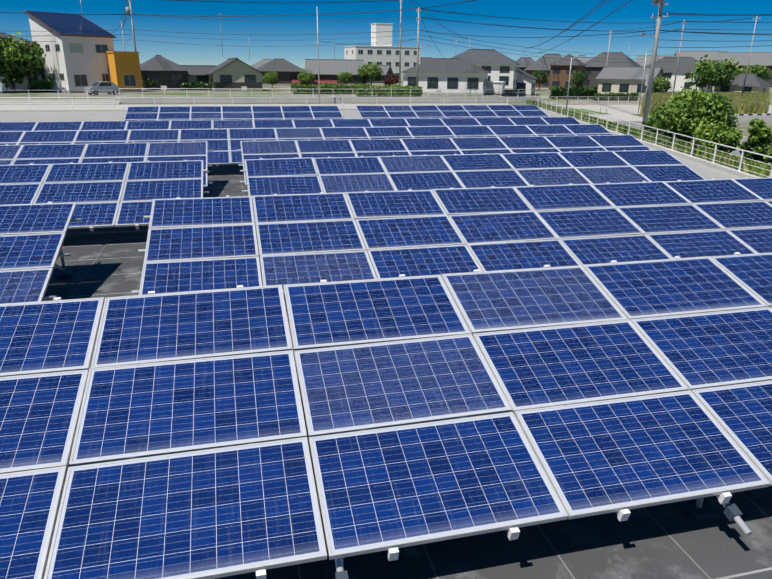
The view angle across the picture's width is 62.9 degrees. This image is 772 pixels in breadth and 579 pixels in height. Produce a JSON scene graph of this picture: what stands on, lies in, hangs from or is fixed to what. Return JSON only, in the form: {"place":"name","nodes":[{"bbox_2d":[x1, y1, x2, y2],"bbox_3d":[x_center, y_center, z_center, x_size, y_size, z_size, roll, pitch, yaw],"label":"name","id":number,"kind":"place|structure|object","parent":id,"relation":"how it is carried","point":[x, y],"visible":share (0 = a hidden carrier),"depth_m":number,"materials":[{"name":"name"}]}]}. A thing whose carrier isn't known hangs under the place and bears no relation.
{"place":"outdoors","nodes":[
{"label":"outdoors","id":0,"kind":"place"},
{"bbox_2d":[0,32,41,91],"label":"white house wing","id":1,"kind":"structure","parent":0,"point":[22,87],"depth_m":82.52,"materials":[{"name":"white paint"}]},
{"bbox_2d":[251,59,271,68],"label":"roof","id":2,"kind":"structure","parent":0,"point":[260,63],"depth_m":155.16,"materials":[{"name":"grey"}]},
{"bbox_2d":[257,59,306,84],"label":"house","id":3,"kind":"structure","parent":0,"point":[288,72],"depth_m":123.14,"materials":[{"name":"grey tile"}]},
{"bbox_2d":[0,103,642,120],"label":"road","id":4,"kind":"structure","parent":0,"point":[628,117],"depth_m":58.23,"materials":[{"name":"concrete"}]},
{"bbox_2d":[317,8,319,103],"bbox_3d":[-6.558,-22.321,60.407,0.286,8.734,0.911,-4,20,-13],"label":"steel pole","id":5,"kind":"object","parent":4,"relation":"on","point":[318,58],"visible":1,"depth_m":60.46,"materials":[{"name":"metal"}]},
{"bbox_2d":[114,97,539,103],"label":"retaining wall","id":6,"kind":"structure","parent":0,"point":[303,100],"depth_m":62.80,"materials":[{"name":"concrete"}]},
{"bbox_2d":[119,88,535,96],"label":"rail on wall","id":7,"kind":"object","parent":6,"relation":"on","point":[391,92],"visible":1,"depth_m":65.49,"materials":[{"name":"metal"}]},
{"bbox_2d":[305,59,363,84],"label":"house","id":8,"kind":"structure","parent":0,"point":[330,69],"depth_m":127.25,"materials":[{"name":"grey metal"}]},
{"bbox_2d":[362,65,393,84],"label":"house","id":9,"kind":"structure","parent":0,"point":[387,69],"depth_m":135.49,"materials":[{"name":"grey tile"}]},
{"bbox_2d":[0,68,771,136],"bbox_3d":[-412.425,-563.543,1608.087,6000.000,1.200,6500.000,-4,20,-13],"label":"terrain","id":10,"kind":"structure","parent":0,"point":[285,91],"depth_m":81.92,"materials":[{"name":"grey concrete"}]},
{"bbox_2d":[0,31,45,92],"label":"tree","id":11,"kind":"object","parent":10,"relation":"on","point":[18,59],"visible":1,"depth_m":78.85,"materials":[{"name":"green plant"}]},
{"bbox_2d":[27,80,48,91],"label":"shrub","id":12,"kind":"object","parent":10,"relation":"on","point":[37,86],"visible":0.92,"depth_m":82.99,"materials":[{"name":"green plant"}]},
{"bbox_2d":[34,58,45,77],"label":"tree","id":13,"kind":"object","parent":10,"relation":"on","point":[40,69],"visible":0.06,"depth_m":83.78,"materials":[{"name":"green plant"}]},
{"bbox_2d":[43,77,55,90],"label":"shrub","id":14,"kind":"object","parent":10,"relation":"on","point":[49,84],"visible":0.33,"depth_m":83.02,"materials":[{"name":"green plant"}]},
{"bbox_2d":[0,99,120,104],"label":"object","id":15,"kind":"object","parent":10,"relation":"on","point":[24,102],"visible":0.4,"depth_m":57.21,"materials":[{"name":"white metal"}]},
{"bbox_2d":[24,10,115,92],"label":"white house","id":16,"kind":"structure","parent":10,"relation":"on","point":[75,63],"depth_m":81.38,"materials":[{"name":"white paint"}]},
{"bbox_2d":[27,11,112,35],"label":"roof","id":17,"kind":"structure","parent":16,"relation":"attached to","point":[64,23],"depth_m":82.77,"materials":[{"name":"blue glass"}]},
{"bbox_2d":[84,81,119,94],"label":"parked car","id":18,"kind":"object","parent":10,"relation":"on","point":[96,88],"visible":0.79,"depth_m":75.83,"materials":[{"name":"grey paint"}]},
{"bbox_2d":[105,51,142,92],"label":"orange house","id":19,"kind":"structure","parent":10,"relation":"on","point":[124,70],"depth_m":83.11,"materials":[{"name":"orange paint"}]},
{"bbox_2d":[126,0,136,51],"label":"pole","id":20,"kind":"object","parent":10,"relation":"on","point":[128,11],"visible":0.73,"depth_m":83.94,"materials":[{"name":"concrete"}]},
{"bbox_2d":[12,40,117,41],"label":"wire","id":21,"kind":"object","parent":20,"relation":"attached to","point":[42,41],"visible":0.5,"depth_m":78.67,"materials":[{"name":"black"}]},
{"bbox_2d":[130,9,409,15],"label":"wire","id":22,"kind":"object","parent":20,"relation":"attached to","point":[275,15],"visible":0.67,"depth_m":79.41,"materials":[{"name":"black"}]},
{"bbox_2d":[134,29,409,34],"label":"wire","id":23,"kind":"object","parent":20,"relation":"attached to","point":[296,34],"visible":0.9,"depth_m":79.95,"materials":[{"name":"black"}]},
{"bbox_2d":[134,14,410,19],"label":"wire","id":24,"kind":"object","parent":20,"relation":"attached to","point":[240,19],"visible":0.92,"depth_m":80.43,"materials":[{"name":"black"}]},
{"bbox_2d":[141,39,412,46],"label":"wire","id":25,"kind":"object","parent":20,"relation":"attached to","point":[275,46],"visible":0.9,"depth_m":81.18,"materials":[{"name":"black"}]},
{"bbox_2d":[138,34,416,39],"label":"wire","id":26,"kind":"object","parent":20,"relation":"attached to","point":[321,39],"visible":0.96,"depth_m":79.43,"materials":[{"name":"black"}]},
{"bbox_2d":[139,15,416,20],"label":"wire","id":27,"kind":"object","parent":20,"relation":"attached to","point":[243,20],"visible":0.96,"depth_m":81.33,"materials":[{"name":"black"}]},
{"bbox_2d":[137,8,419,15],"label":"wire","id":28,"kind":"object","parent":20,"relation":"attached to","point":[274,15],"visible":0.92,"depth_m":78.84,"materials":[{"name":"black"}]},
{"bbox_2d":[147,9,416,16],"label":"wire","id":29,"kind":"object","parent":20,"relation":"attached to","point":[254,16],"visible":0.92,"depth_m":81.14,"materials":[{"name":"black"}]},
{"bbox_2d":[170,0,399,2],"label":"wire","id":30,"kind":"object","parent":20,"relation":"attached to","point":[245,2],"visible":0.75,"depth_m":90.79,"materials":[{"name":"black"}]},
{"bbox_2d":[177,0,395,2],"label":"wire","id":31,"kind":"object","parent":20,"relation":"attached to","point":[257,2],"visible":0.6,"depth_m":90.95,"materials":[{"name":"black"}]},
{"bbox_2d":[185,0,391,2],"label":"wire","id":32,"kind":"object","parent":20,"relation":"attached to","point":[287,2],"visible":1,"depth_m":92.87,"materials":[{"name":"black"}]},
{"bbox_2d":[142,78,157,87],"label":"bush","id":33,"kind":"object","parent":10,"relation":"on","point":[151,82],"visible":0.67,"depth_m":91.92,"materials":[{"name":"green plant"}]},
{"bbox_2d":[140,55,190,89],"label":"house","id":34,"kind":"structure","parent":10,"relation":"on","point":[161,70],"depth_m":93.20,"materials":[{"name":"grey tile"}]},
{"bbox_2d":[180,81,211,89],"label":"dark hedge","id":35,"kind":"object","parent":10,"relation":"on","point":[196,85],"visible":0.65,"depth_m":94.24,"materials":[{"name":"green plant"}]},
{"bbox_2d":[181,65,215,83],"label":"house","id":36,"kind":"structure","parent":10,"relation":"on","point":[196,73],"depth_m":97.86,"materials":[{"name":"grey tile"}]},
{"bbox_2d":[205,58,265,90],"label":"house","id":37,"kind":"structure","parent":10,"relation":"on","point":[232,74],"depth_m":92.81,"materials":[{"name":"beige paint"}]},
{"bbox_2d":[262,71,280,87],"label":"tree","id":38,"kind":"object","parent":10,"relation":"on","point":[273,76],"visible":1,"depth_m":107.92,"materials":[{"name":"green plant"}]},
{"bbox_2d":[161,86,441,93],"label":"aircon units","id":39,"kind":"object","parent":10,"relation":"on","point":[243,88],"visible":0.29,"depth_m":92.70,"materials":[{"name":"white metal"}]},
{"bbox_2d":[297,70,315,83],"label":"tree","id":40,"kind":"object","parent":10,"relation":"on","point":[304,76],"visible":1,"depth_m":119.11,"materials":[{"name":"green plant"}]},
{"bbox_2d":[292,80,336,85],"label":"wall","id":41,"kind":"structure","parent":10,"relation":"on","point":[321,82],"depth_m":120.77,"materials":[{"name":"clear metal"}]},
{"bbox_2d":[290,82,369,93],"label":"hedge","id":42,"kind":"object","parent":10,"relation":"on","point":[334,88],"visible":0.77,"depth_m":84.99,"materials":[{"name":"green plant"}]},
{"bbox_2d":[337,71,353,85],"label":"tree","id":43,"kind":"object","parent":10,"relation":"on","point":[348,75],"visible":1,"depth_m":121.43,"materials":[{"name":"green plant"}]},
{"bbox_2d":[357,61,384,85],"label":"round tree","id":44,"kind":"object","parent":10,"relation":"on","point":[372,72],"visible":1,"depth_m":122.44,"materials":[{"name":"green plant"}]},
{"bbox_2d":[344,46,420,81],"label":"apartment block","id":45,"kind":"structure","parent":10,"relation":"on","point":[384,55],"depth_m":159.62,"materials":[{"name":"white paint"}]},
{"bbox_2d":[371,23,392,45],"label":"tower","id":46,"kind":"structure","parent":45,"relation":"on","point":[380,34],"depth_m":161.49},
{"bbox_2d":[0,110,771,578],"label":"roof slab","id":47,"kind":"structure","parent":10,"relation":"on","point":[674,540],"depth_m":4.77,"materials":[{"name":"concrete"}]},
{"bbox_2d":[0,97,538,111],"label":"railing","id":48,"kind":"object","parent":47,"relation":"on","point":[342,108],"visible":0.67,"depth_m":49.44,"materials":[{"name":"metal"}]},
{"bbox_2d":[2,105,751,578],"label":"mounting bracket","id":49,"kind":"object","parent":47,"relation":"on","point":[694,509],"visible":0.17,"depth_m":4.66,"materials":[{"name":"metal"}]},
{"bbox_2d":[0,105,771,578],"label":"solar panels","id":50,"kind":"object","parent":49,"relation":"on","point":[448,393],"visible":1,"depth_m":5.78,"materials":[{"name":"glass"}]},
{"bbox_2d":[538,99,771,177],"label":"railing","id":51,"kind":"object","parent":47,"relation":"on","point":[726,169],"visible":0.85,"depth_m":25.66,"materials":[{"name":"metal"}]},
{"bbox_2d":[356,84,422,96],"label":"hedge","id":52,"kind":"object","parent":10,"relation":"on","point":[374,91],"visible":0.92,"depth_m":77.74,"materials":[{"name":"green plant"}]},
{"bbox_2d":[384,74,398,85],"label":"red bush","id":53,"kind":"object","parent":10,"relation":"on","point":[391,79],"visible":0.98,"depth_m":124.79,"materials":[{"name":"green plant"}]},
{"bbox_2d":[399,0,402,85],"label":"pole","id":54,"kind":"object","parent":10,"relation":"on","point":[400,1],"visible":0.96,"depth_m":104.67,"materials":[{"name":"concrete"}]},
{"bbox_2d":[416,9,431,85],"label":"pole","id":55,"kind":"object","parent":10,"relation":"on","point":[417,11],"visible":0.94,"depth_m":77.18,"materials":[{"name":"concrete"}]},
{"bbox_2d":[401,58,490,94],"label":"house","id":56,"kind":"structure","parent":10,"relation":"on","point":[453,74],"depth_m":86.61,"materials":[{"name":"grey tile"}]},
{"bbox_2d":[452,49,520,88],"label":"house","id":57,"kind":"structure","parent":10,"relation":"on","point":[499,66],"depth_m":110.36,"materials":[{"name":"tile"}]},
{"bbox_2d":[486,81,505,93],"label":"shed","id":58,"kind":"structure","parent":10,"relation":"on","point":[490,85],"depth_m":91.12,"materials":[{"name":"white metal"}]},
{"bbox_2d":[497,68,538,95],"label":"house","id":59,"kind":"structure","parent":10,"relation":"on","point":[525,80],"depth_m":117.32,"materials":[{"name":"paint"}]},
{"bbox_2d":[532,70,548,90],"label":"tree","id":60,"kind":"object","parent":10,"relation":"on","point":[542,80],"visible":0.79,"depth_m":144.33,"materials":[{"name":"green plant"}]},
{"bbox_2d":[549,86,597,98],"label":"hedge","id":61,"kind":"object","parent":10,"relation":"on","point":[577,92],"visible":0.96,"depth_m":104.64,"materials":[{"name":"green plant"}]},
{"bbox_2d":[566,55,585,108],"bbox_3d":[16.759,-18.214,56.287,1.555,5.110,0.220,-4,20,-13],"label":"street light","id":62,"kind":"object","parent":10,"relation":"on","point":[569,80],"visible":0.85,"depth_m":56.03,"materials":[{"name":"metal"}]},
{"bbox_2d":[570,70,588,85],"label":"tree","id":63,"kind":"object","parent":10,"relation":"on","point":[577,81],"visible":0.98,"depth_m":128.12,"materials":[{"name":"green plant"}]},
{"bbox_2d":[525,97,638,103],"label":"fence","id":64,"kind":"object","parent":10,"relation":"on","point":[587,102],"visible":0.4,"depth_m":89.17,"materials":[{"name":"metal"}]},
{"bbox_2d":[567,109,600,112],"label":"lawn","id":65,"kind":"structure","parent":10,"relation":"on","point":[578,111],"depth_m":74.03,"materials":[{"name":"green plant"}]},
{"bbox_2d":[606,30,613,65],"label":"pole","id":66,"kind":"object","parent":10,"relation":"on","point":[609,39],"visible":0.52,"depth_m":119.52,"materials":[{"name":"concrete"}]},
{"bbox_2d":[592,92,639,100],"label":"hedge","id":67,"kind":"object","parent":10,"relation":"on","point":[621,96],"visible":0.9,"depth_m":100.95,"materials":[{"name":"green plant"}]},
{"bbox_2d":[596,66,664,96],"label":"house","id":68,"kind":"structure","parent":10,"relation":"on","point":[625,80],"depth_m":116.67,"materials":[{"name":"grey tile"}]},
{"bbox_2d":[644,73,648,102],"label":"sign board","id":69,"kind":"object","parent":10,"relation":"on","point":[647,79],"visible":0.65,"depth_m":70.23,"materials":[{"name":"metal"}]},
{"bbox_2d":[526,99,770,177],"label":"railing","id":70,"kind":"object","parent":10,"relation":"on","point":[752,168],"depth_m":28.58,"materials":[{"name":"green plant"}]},
{"bbox_2d":[641,105,669,135],"bbox_3d":[15.225,-8.968,35.012,1.818,2.463,2.143,-1,19,-6],"label":"bush","id":71,"kind":"object","parent":10,"relation":"on","point":[650,122],"visible":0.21,"depth_m":34.95,"materials":[{"name":"green plant"}]},
{"bbox_2d":[652,76,671,92],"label":"tree","id":72,"kind":"object","parent":10,"relation":"on","point":[661,86],"visible":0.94,"depth_m":107.19,"materials":[{"name":"green plant"}]},
{"bbox_2d":[554,105,771,113],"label":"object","id":73,"kind":"structure","parent":10,"relation":"on","point":[622,109],"depth_m":80.39,"materials":[{"name":"concrete"}]},
{"bbox_2d":[638,50,652,112],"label":"street light","id":74,"kind":"object","parent":73,"relation":"on","point":[642,82],"visible":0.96,"depth_m":70.28,"materials":[{"name":"metal"}]},
{"bbox_2d":[673,20,686,91],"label":"pole","id":75,"kind":"object","parent":10,"relation":"on","point":[678,57],"visible":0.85,"depth_m":124.22,"materials":[{"name":"concrete"}]},
{"bbox_2d":[419,34,670,58],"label":"wire","id":76,"kind":"object","parent":75,"relation":"attached to","point":[518,50],"visible":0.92,"depth_m":90.28,"materials":[{"name":"black"}]},
{"bbox_2d":[420,39,671,62],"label":"wire","id":77,"kind":"object","parent":75,"relation":"attached to","point":[545,57],"visible":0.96,"depth_m":95.02,"materials":[{"name":"black"}]},
{"bbox_2d":[419,17,676,30],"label":"wire","id":78,"kind":"object","parent":75,"relation":"attached to","point":[518,26],"visible":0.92,"depth_m":87.96,"materials":[{"name":"black"}]},
{"bbox_2d":[426,31,675,55],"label":"wire","id":79,"kind":"object","parent":75,"relation":"attached to","point":[526,47],"visible":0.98,"depth_m":90.48,"materials":[{"name":"black"}]},
{"bbox_2d":[422,8,681,22],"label":"wire","id":80,"kind":"object","parent":75,"relation":"attached to","point":[518,18],"visible":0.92,"depth_m":86.62,"materials":[{"name":"black"}]},
{"bbox_2d":[654,86,738,145],"bbox_3d":[15.840,-8.372,32.268,3.945,3.884,3.644,-4,20,-13],"label":"bank tree","id":81,"kind":"object","parent":10,"relation":"on","point":[682,114],"visible":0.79,"depth_m":31.27,"materials":[{"name":"green plant"}]},
{"bbox_2d":[640,91,771,114],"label":"tall grass","id":82,"kind":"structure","parent":10,"relation":"on","point":[750,102],"depth_m":78.34,"materials":[{"name":"green plant"}]},
{"bbox_2d":[648,115,771,121],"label":"road side","id":83,"kind":"structure","parent":10,"relation":"on","point":[767,118],"depth_m":65.54,"materials":[{"name":"concrete"}]},
{"bbox_2d":[732,114,771,115],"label":"kerb blocks","id":84,"kind":"structure","parent":83,"relation":"on","point":[749,114],"depth_m":69.93,"materials":[{"name":"white paint"}]},
{"bbox_2d":[684,54,743,90],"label":"tree","id":85,"kind":"object","parent":10,"relation":"on","point":[706,72],"visible":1,"depth_m":121.62,"materials":[{"name":"green plant"}]},
{"bbox_2d":[690,122,743,155],"bbox_3d":[14.032,-6.242,26.987,1.986,1.801,2.180,-4,20,-13],"label":"bush","id":86,"kind":"object","parent":10,"relation":"on","point":[718,133],"visible":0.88,"depth_m":26.48,"materials":[{"name":"green plant"}]},
{"bbox_2d":[742,17,760,93],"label":"pole","id":87,"kind":"object","parent":10,"relation":"on","point":[749,56],"visible":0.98,"depth_m":103.16,"materials":[{"name":"concrete"}]},
{"bbox_2d":[739,117,771,163],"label":"bush","id":88,"kind":"object","parent":10,"relation":"on","point":[759,139],"visible":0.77,"depth_m":28.22,"materials":[{"name":"green plant"}]},
{"bbox_2d":[740,63,771,81],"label":"tree","id":89,"kind":"object","parent":10,"relation":"on","point":[761,72],"visible":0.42,"depth_m":148.12,"materials":[{"name":"green plant"}]},
{"bbox_2d":[762,143,771,168],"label":"bush","id":90,"kind":"object","parent":10,"relation":"on","point":[768,153],"visible":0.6,"depth_m":22.58,"materials":[{"name":"green plant"}]},
{"bbox_2d":[0,0,771,67],"label":"sky","id":91,"kind":"structure","parent":0,"point":[280,32],"materials":[{"name":"blue"}]},
{"bbox_2d":[420,57,432,63],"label":"house","id":92,"kind":"structure","parent":0,"point":[424,59],"depth_m":174.87,"materials":[{"name":"grey tile"}]},
{"bbox_2d":[516,57,534,71],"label":"house","id":93,"kind":"structure","parent":0,"point":[525,62],"depth_m":226.42,"materials":[{"name":"tile"}]},
{"bbox_2d":[524,54,562,88],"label":"house","id":94,"kind":"structure","parent":0,"point":[541,64],"depth_m":157.97,"materials":[{"name":"grey tile"}]},
{"bbox_2d":[548,54,587,91],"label":"house","id":95,"kind":"structure","parent":0,"point":[559,73],"depth_m":136.62,"materials":[{"name":"brown paint"}]},
{"bbox_2d":[576,57,593,62],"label":"house","id":96,"kind":"structure","parent":0,"point":[584,59],"depth_m":268.70,"materials":[{"name":"grey"}]},
{"bbox_2d":[583,52,641,86],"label":"house","id":97,"kind":"structure","parent":0,"point":[615,59],"depth_m":162.83,"materials":[{"name":"grey tile"}]},
{"bbox_2d":[636,56,679,66],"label":"house","id":98,"kind":"structure","parent":0,"point":[642,59],"depth_m":288.71,"materials":[{"name":"white paint"}]},
{"bbox_2d":[645,57,710,92],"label":"house","id":99,"kind":"structure","parent":0,"point":[686,65],"depth_m":142.45,"materials":[{"name":"grey tile"}]},
{"bbox_2d":[612,121,771,164],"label":"road","id":100,"kind":"structure","parent":0,"point":[736,152],"depth_m":54.73,"materials":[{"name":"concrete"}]},
{"bbox_2d":[639,0,668,128],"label":"pole","id":101,"kind":"object","parent":100,"relation":"on","point":[659,3],"visible":0.98,"depth_m":49.94,"materials":[{"name":"concrete"}]},
{"bbox_2d":[421,30,655,37],"bbox_3d":[12.567,-25.894,63.159,0.054,1.634,34.065,-11,22,-29],"label":"wire","id":102,"kind":"object","parent":101,"relation":"attached to","point":[544,37],"visible":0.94,"depth_m":60.05,"materials":[{"name":"black"}]},
{"bbox_2d":[530,0,610,47],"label":"wire","id":103,"kind":"object","parent":101,"relation":"attached to","point":[578,22],"visible":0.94,"depth_m":92.91,"materials":[{"name":"black"}]},
{"bbox_2d":[522,0,631,53],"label":"wire","id":104,"kind":"object","parent":101,"relation":"attached to","point":[589,27],"visible":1,"depth_m":78.62,"materials":[{"name":"black"}]},
{"bbox_2d":[661,30,756,33],"bbox_3d":[33.637,-20.223,49.039,24.795,0.755,0.042,1,19,2],"label":"wire","id":105,"kind":"object","parent":101,"relation":"attached to","point":[712,32],"visible":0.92,"depth_m":49.44,"materials":[{"name":"black"}]},
{"bbox_2d":[660,30,767,34],"bbox_3d":[33.469,-20.298,49.338,24.442,0.830,0.060,1,19,1],"label":"wire","id":106,"kind":"object","parent":101,"relation":"attached to","point":[723,33],"visible":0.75,"depth_m":49.54,"materials":[{"name":"black"}]},
{"bbox_2d":[663,45,771,47],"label":"wire","id":107,"kind":"object","parent":101,"relation":"attached to","point":[706,47],"visible":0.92,"depth_m":49.99,"materials":[{"name":"black"}]},
{"bbox_2d":[664,13,771,15],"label":"wire","id":108,"kind":"object","parent":101,"relation":"attached to","point":[726,15],"visible":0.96,"depth_m":48.96,"materials":[{"name":"black"}]},
{"bbox_2d":[667,12,771,14],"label":"wire","id":109,"kind":"object","parent":101,"relation":"attached to","point":[727,14],"visible":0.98,"depth_m":48.46,"materials":[{"name":"black"}]},
{"bbox_2d":[674,51,726,60],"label":"house","id":110,"kind":"structure","parent":0,"point":[697,55],"depth_m":352.27,"materials":[{"name":"white paint"}]},
{"bbox_2d":[702,52,771,87],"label":"house","id":111,"kind":"structure","parent":0,"point":[759,58],"depth_m":188.95,"materials":[{"name":"grey"}]},
{"bbox_2d":[713,73,771,91],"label":"house","id":112,"kind":"structure","parent":0,"point":[754,83],"depth_m":125.08,"materials":[{"name":"grey tile"}]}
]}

